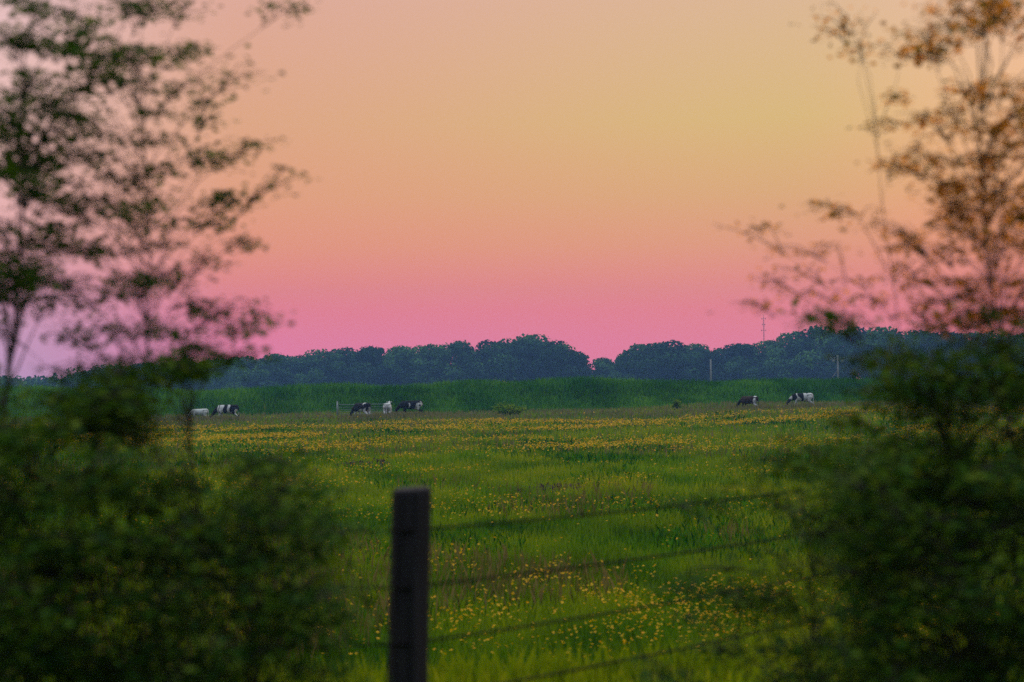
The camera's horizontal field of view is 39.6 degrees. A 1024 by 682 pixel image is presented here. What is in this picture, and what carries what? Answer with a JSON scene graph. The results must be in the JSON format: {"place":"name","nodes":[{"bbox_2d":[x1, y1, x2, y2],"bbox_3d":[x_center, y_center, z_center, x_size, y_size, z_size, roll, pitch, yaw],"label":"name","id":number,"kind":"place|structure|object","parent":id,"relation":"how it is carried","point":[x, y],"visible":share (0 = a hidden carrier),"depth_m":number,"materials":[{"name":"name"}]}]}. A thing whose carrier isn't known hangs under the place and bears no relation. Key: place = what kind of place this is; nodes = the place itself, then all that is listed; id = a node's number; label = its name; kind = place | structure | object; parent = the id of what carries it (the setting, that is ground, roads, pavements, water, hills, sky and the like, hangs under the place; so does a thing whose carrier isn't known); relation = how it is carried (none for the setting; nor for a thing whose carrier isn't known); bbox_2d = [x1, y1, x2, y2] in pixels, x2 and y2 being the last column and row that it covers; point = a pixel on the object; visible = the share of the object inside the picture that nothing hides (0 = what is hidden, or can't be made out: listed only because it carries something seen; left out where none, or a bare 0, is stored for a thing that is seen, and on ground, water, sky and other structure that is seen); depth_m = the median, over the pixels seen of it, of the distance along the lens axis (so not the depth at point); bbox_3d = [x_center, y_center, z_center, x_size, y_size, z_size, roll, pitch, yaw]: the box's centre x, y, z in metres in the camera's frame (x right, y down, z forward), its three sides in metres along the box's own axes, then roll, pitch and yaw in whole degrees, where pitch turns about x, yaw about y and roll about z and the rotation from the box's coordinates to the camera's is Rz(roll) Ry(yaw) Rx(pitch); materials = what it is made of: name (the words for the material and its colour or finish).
{"place":"outdoors","nodes":[
{"label":"outdoors","id":0,"kind":"place"},
{"bbox_2d":[0,0,1023,380],"label":"sky","id":1,"kind":"structure","parent":0,"point":[492,170],"materials":[{"name":"pink"}]},
{"bbox_2d":[0,386,1023,681],"bbox_3d":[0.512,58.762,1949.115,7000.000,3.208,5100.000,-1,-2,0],"label":"ground","id":2,"kind":"structure","parent":0,"point":[544,468],"depth_m":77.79,"materials":[{"name":"green plant"}]},
{"bbox_2d":[0,373,72,387],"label":"distant woodland","id":3,"kind":"object","parent":2,"relation":"on","point":[35,379],"visible":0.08,"depth_m":606.87,"materials":[{"name":"green plant"}]},
{"bbox_2d":[64,372,79,386],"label":"broadleaf tree","id":4,"kind":"object","parent":2,"relation":"on","point":[74,383],"visible":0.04,"depth_m":534.71,"materials":[{"name":"green plant"}]},
{"bbox_2d":[0,0,161,678],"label":"sapling","id":5,"kind":"object","parent":2,"relation":"on","point":[22,273],"visible":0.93,"depth_m":4.35,"materials":[{"name":"green plant"}]},
{"bbox_2d":[85,364,120,386],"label":"broadleaf tree","id":6,"kind":"object","parent":2,"relation":"on","point":[88,373],"visible":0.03,"depth_m":524.83,"materials":[{"name":"green plant"}]},
{"bbox_2d":[0,364,239,681],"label":"shrub","id":7,"kind":"object","parent":2,"relation":"on","point":[51,653],"visible":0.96,"depth_m":3.68,"materials":[{"name":"green plant"}]},
{"bbox_2d":[125,362,158,378],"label":"broadleaf tree","id":8,"kind":"object","parent":2,"relation":"on","point":[141,367],"visible":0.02,"depth_m":513.11,"materials":[{"name":"green plant"}]},
{"bbox_2d":[9,311,295,678],"bbox_3d":[-1.126,0.885,4.408,0.826,1.946,1.230,0,-2,-21],"label":"shrub","id":9,"kind":"object","parent":2,"relation":"on","point":[186,367],"visible":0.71,"depth_m":4.23,"materials":[{"name":"green plant"}]},
{"bbox_2d":[0,0,319,653],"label":"sapling","id":10,"kind":"object","parent":2,"relation":"on","point":[148,283],"visible":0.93,"depth_m":4.54,"materials":[{"name":"green plant"}]},
{"bbox_2d":[191,409,208,416],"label":"cow","id":11,"kind":"object","parent":2,"relation":"on","point":[202,412],"visible":0.59,"depth_m":132.65},
{"bbox_2d":[196,358,240,389],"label":"broadleaf tree","id":12,"kind":"object","parent":2,"relation":"on","point":[222,370],"visible":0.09,"depth_m":508.90,"materials":[{"name":"green plant"}]},
{"bbox_2d":[210,405,238,416],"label":"cow","id":13,"kind":"object","parent":2,"relation":"on","point":[226,409],"visible":0.88,"depth_m":130.62},
{"bbox_2d":[82,444,393,681],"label":"shrub","id":14,"kind":"object","parent":2,"relation":"on","point":[277,606],"visible":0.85,"depth_m":3.85,"materials":[{"name":"green plant"}]},
{"bbox_2d":[227,356,260,389],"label":"broadleaf tree","id":15,"kind":"object","parent":2,"relation":"on","point":[245,361],"visible":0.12,"depth_m":515.98,"materials":[{"name":"green plant"}]},
{"bbox_2d":[247,353,309,387],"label":"broadleaf tree","id":16,"kind":"object","parent":2,"relation":"on","point":[281,374],"visible":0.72,"depth_m":502.22,"materials":[{"name":"green plant"}]},
{"bbox_2d":[296,349,346,385],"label":"broadleaf tree","id":17,"kind":"object","parent":2,"relation":"on","point":[317,360],"visible":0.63,"depth_m":500.16,"materials":[{"name":"green plant"}]},
{"bbox_2d":[325,347,361,384],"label":"broadleaf tree","id":18,"kind":"object","parent":2,"relation":"on","point":[347,354],"visible":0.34,"depth_m":503.72,"materials":[{"name":"green plant"}]},
{"bbox_2d":[337,401,373,415],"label":"field gate","id":19,"kind":"structure","parent":2,"relation":"on","point":[338,407],"depth_m":139.85,"materials":[{"name":"metal"}]},
{"bbox_2d":[349,403,370,416],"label":"cow","id":20,"kind":"object","parent":2,"relation":"on","point":[365,408],"visible":0.91,"depth_m":128.52},
{"bbox_2d":[349,345,399,386],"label":"broadleaf tree","id":21,"kind":"object","parent":2,"relation":"on","point":[363,355],"visible":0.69,"depth_m":495.69,"materials":[{"name":"green plant"}]},
{"bbox_2d":[336,457,412,469],"bbox_3d":[-5.601,4.745,54.534,3.747,0.575,3.086,-2,-2,38],"label":"dead weed patch","id":22,"kind":"object","parent":2,"relation":"on","point":[377,461],"visible":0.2,"depth_m":54.58,"materials":[{"name":"brown plant"}]},
{"bbox_2d":[383,401,391,413],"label":"cow","id":23,"kind":"object","parent":2,"relation":"on","point":[387,407],"visible":0.87,"depth_m":131.01},
{"bbox_2d":[374,345,415,385],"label":"broadleaf tree","id":24,"kind":"object","parent":2,"relation":"on","point":[402,350],"visible":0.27,"depth_m":498.30,"materials":[{"name":"green plant"}]},
{"bbox_2d":[394,400,422,411],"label":"cow","id":25,"kind":"object","parent":2,"relation":"on","point":[413,404],"visible":0.89,"depth_m":136.61},
{"bbox_2d":[401,343,451,385],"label":"broadleaf tree","id":26,"kind":"object","parent":2,"relation":"on","point":[418,367],"visible":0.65,"depth_m":489.54,"materials":[{"name":"green plant"}]},
{"bbox_2d":[427,340,488,383],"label":"broadleaf tree","id":27,"kind":"object","parent":2,"relation":"on","point":[459,351],"visible":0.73,"depth_m":484.45,"materials":[{"name":"green plant"}]},
{"bbox_2d":[466,339,518,381],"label":"broadleaf tree","id":28,"kind":"object","parent":2,"relation":"on","point":[495,349],"visible":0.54,"depth_m":487.94,"materials":[{"name":"green plant"}]},
{"bbox_2d":[1,466,1011,681],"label":"wire fence","id":29,"kind":"object","parent":2,"relation":"on","point":[407,644],"visible":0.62,"depth_m":4.93,"materials":[{"name":"brown wood"}]},
{"bbox_2d":[0,374,1016,417],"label":"reed grass","id":30,"kind":"structure","parent":2,"relation":"on","point":[765,390],"depth_m":161.44,"materials":[{"name":"green plant"}]},
{"bbox_2d":[493,401,526,416],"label":"field bush","id":31,"kind":"object","parent":2,"relation":"on","point":[505,408],"visible":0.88,"depth_m":135.78,"materials":[{"name":"green plant"}]},
{"bbox_2d":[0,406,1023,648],"bbox_3d":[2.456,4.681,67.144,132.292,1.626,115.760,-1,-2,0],"label":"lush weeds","id":32,"kind":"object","parent":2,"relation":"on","point":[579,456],"visible":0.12,"depth_m":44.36,"materials":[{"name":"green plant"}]},
{"bbox_2d":[3,409,1023,669],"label":"seed stalks","id":33,"kind":"object","parent":2,"relation":"on","point":[523,567],"visible":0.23,"depth_m":22.64,"materials":[{"name":"plant"}]},
{"bbox_2d":[6,402,1023,663],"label":"buttercup","id":34,"kind":"object","parent":2,"relation":"on","point":[458,426],"visible":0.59,"depth_m":68.62,"materials":[{"name":"yellow plant"}]},
{"bbox_2d":[496,333,552,382],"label":"broadleaf tree","id":35,"kind":"object","parent":2,"relation":"on","point":[519,347],"visible":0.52,"depth_m":491.46,"materials":[{"name":"green plant"}]},
{"bbox_2d":[66,334,1023,390],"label":"woodland","id":36,"kind":"object","parent":2,"relation":"on","point":[401,367],"visible":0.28,"depth_m":483.76,"materials":[{"name":"green plant"}]},
{"bbox_2d":[515,482,589,492],"bbox_3d":[1.470,4.396,42.011,2.452,0.510,2.721,-1,-2,25],"label":"dead weed patch","id":37,"kind":"object","parent":2,"relation":"on","point":[542,488],"visible":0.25,"depth_m":41.58,"materials":[{"name":"brown plant"}]},
{"bbox_2d":[524,340,589,379],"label":"broadleaf tree","id":38,"kind":"object","parent":2,"relation":"on","point":[554,368],"visible":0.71,"depth_m":482.33,"materials":[{"name":"green plant"}]},
{"bbox_2d":[566,353,597,378],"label":"broadleaf tree","id":39,"kind":"object","parent":2,"relation":"on","point":[586,369],"visible":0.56,"depth_m":482.63,"materials":[{"name":"green plant"}]},
{"bbox_2d":[591,357,614,377],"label":"broadleaf tree","id":40,"kind":"object","parent":2,"relation":"on","point":[601,363],"visible":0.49,"depth_m":496.20,"materials":[{"name":"green plant"}]},
{"bbox_2d":[608,356,634,379],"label":"broadleaf tree","id":41,"kind":"object","parent":2,"relation":"on","point":[619,363],"visible":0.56,"depth_m":486.43,"materials":[{"name":"green plant"}]},
{"bbox_2d":[613,343,670,380],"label":"broadleaf tree","id":42,"kind":"object","parent":2,"relation":"on","point":[639,370],"visible":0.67,"depth_m":486.88,"materials":[{"name":"green plant"}]},
{"bbox_2d":[636,340,703,381],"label":"broadleaf tree","id":43,"kind":"object","parent":2,"relation":"on","point":[679,362],"visible":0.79,"depth_m":486.10,"materials":[{"name":"green plant"}]},
{"bbox_2d":[671,398,682,409],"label":"young shrub","id":44,"kind":"object","parent":2,"relation":"on","point":[676,404],"visible":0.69,"depth_m":139.69,"materials":[{"name":"green plant"}]},
{"bbox_2d":[682,343,713,383],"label":"broadleaf tree","id":45,"kind":"object","parent":2,"relation":"on","point":[706,353],"visible":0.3,"depth_m":494.79,"materials":[{"name":"green plant"}]},
{"bbox_2d":[710,359,711,380],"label":"utility pole","id":46,"kind":"object","parent":2,"relation":"on","point":[710,370],"visible":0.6,"depth_m":259.82,"materials":[{"name":"grey wood"}]},
{"bbox_2d":[704,347,741,380],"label":"broadleaf tree","id":47,"kind":"object","parent":2,"relation":"on","point":[718,354],"visible":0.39,"depth_m":499.77,"materials":[{"name":"green plant"}]},
{"bbox_2d":[717,343,763,380],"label":"broadleaf tree","id":48,"kind":"object","parent":2,"relation":"on","point":[739,349],"visible":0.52,"depth_m":497.40,"materials":[{"name":"green plant"}]},
{"bbox_2d":[736,396,758,405],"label":"cow","id":49,"kind":"object","parent":2,"relation":"on","point":[743,400],"visible":0.81,"depth_m":130.62},
{"bbox_2d":[761,314,765,347],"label":"radio mast","id":50,"kind":"object","parent":2,"relation":"on","point":[763,318],"visible":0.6,"depth_m":620.30,"materials":[{"name":"metal"}]},
{"bbox_2d":[748,340,789,378],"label":"broadleaf tree","id":51,"kind":"object","parent":2,"relation":"on","point":[767,345],"visible":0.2,"depth_m":495.17,"materials":[{"name":"green plant"}]},
{"bbox_2d":[608,431,957,681],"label":"shrub","id":52,"kind":"object","parent":2,"relation":"on","point":[766,596],"visible":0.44,"depth_m":4.62,"materials":[{"name":"green plant"}]},
{"bbox_2d":[765,331,820,380],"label":"broadleaf tree","id":53,"kind":"object","parent":2,"relation":"on","point":[788,363],"visible":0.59,"depth_m":481.95,"materials":[{"name":"green plant"}]},
{"bbox_2d":[786,393,813,404],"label":"cow","id":54,"kind":"object","parent":2,"relation":"on","point":[805,397],"visible":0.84,"depth_m":132.68},
{"bbox_2d":[707,2,923,680],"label":"sapling","id":55,"kind":"object","parent":2,"relation":"on","point":[832,214],"visible":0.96,"depth_m":4.94,"materials":[{"name":"green plant"}]},
{"bbox_2d":[788,325,855,379],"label":"broadleaf tree","id":56,"kind":"object","parent":2,"relation":"on","point":[825,367],"visible":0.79,"depth_m":473.22,"materials":[{"name":"green plant"}]},
{"bbox_2d":[830,355,844,378],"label":"utility pole","id":57,"kind":"object","parent":2,"relation":"on","point":[833,361],"visible":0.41,"depth_m":254.83,"materials":[{"name":"grey wood"}]},
{"bbox_2d":[839,325,885,379],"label":"broadleaf tree","id":58,"kind":"object","parent":2,"relation":"on","point":[855,348],"visible":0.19,"depth_m":477.37,"materials":[{"name":"green plant"}]},
{"bbox_2d":[710,297,1023,650],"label":"shrub","id":59,"kind":"object","parent":2,"relation":"on","point":[1009,395],"visible":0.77,"depth_m":4.17,"materials":[{"name":"green plant"}]},
{"bbox_2d":[855,326,919,378],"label":"broadleaf tree","id":60,"kind":"object","parent":2,"relation":"on","point":[879,335],"visible":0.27,"depth_m":475.18,"materials":[{"name":"green plant"}]},
{"bbox_2d":[762,435,1023,681],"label":"shrub","id":61,"kind":"object","parent":2,"relation":"on","point":[960,595],"visible":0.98,"depth_m":3.82,"materials":[{"name":"green plant"}]},
{"bbox_2d":[906,329,951,378],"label":"broadleaf tree","id":62,"kind":"object","parent":2,"relation":"on","point":[923,345],"visible":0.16,"depth_m":482.40,"materials":[{"name":"green plant"}]},
{"bbox_2d":[838,0,1023,674],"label":"sapling","id":63,"kind":"object","parent":2,"relation":"on","point":[987,7],"visible":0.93,"depth_m":4.50,"materials":[{"name":"green plant"}]},
{"bbox_2d":[927,330,978,375],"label":"broadleaf tree","id":64,"kind":"object","parent":2,"relation":"on","point":[941,341],"visible":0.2,"depth_m":481.72,"materials":[{"name":"green plant"}]},
{"bbox_2d":[965,331,1017,372],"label":"broadleaf tree","id":65,"kind":"object","parent":2,"relation":"on","point":[983,339],"visible":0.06,"depth_m":489.48,"materials":[{"name":"green plant"}]},
{"bbox_2d":[987,332,1023,375],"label":"broadleaf tree","id":66,"kind":"object","parent":2,"relation":"on","point":[1014,347],"visible":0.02,"depth_m":481.36,"materials":[{"name":"green plant"}]},
{"bbox_2d":[6,398,1023,462],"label":"seeding grass","id":67,"kind":"structure","parent":0,"point":[392,415],"depth_m":120.74,"materials":[{"name":"green plant"}]},
{"bbox_2d":[17,661,1023,681],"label":"verge grass","id":68,"kind":"structure","parent":0,"point":[730,677],"depth_m":7.88,"materials":[{"name":"green plant"}]}
]}

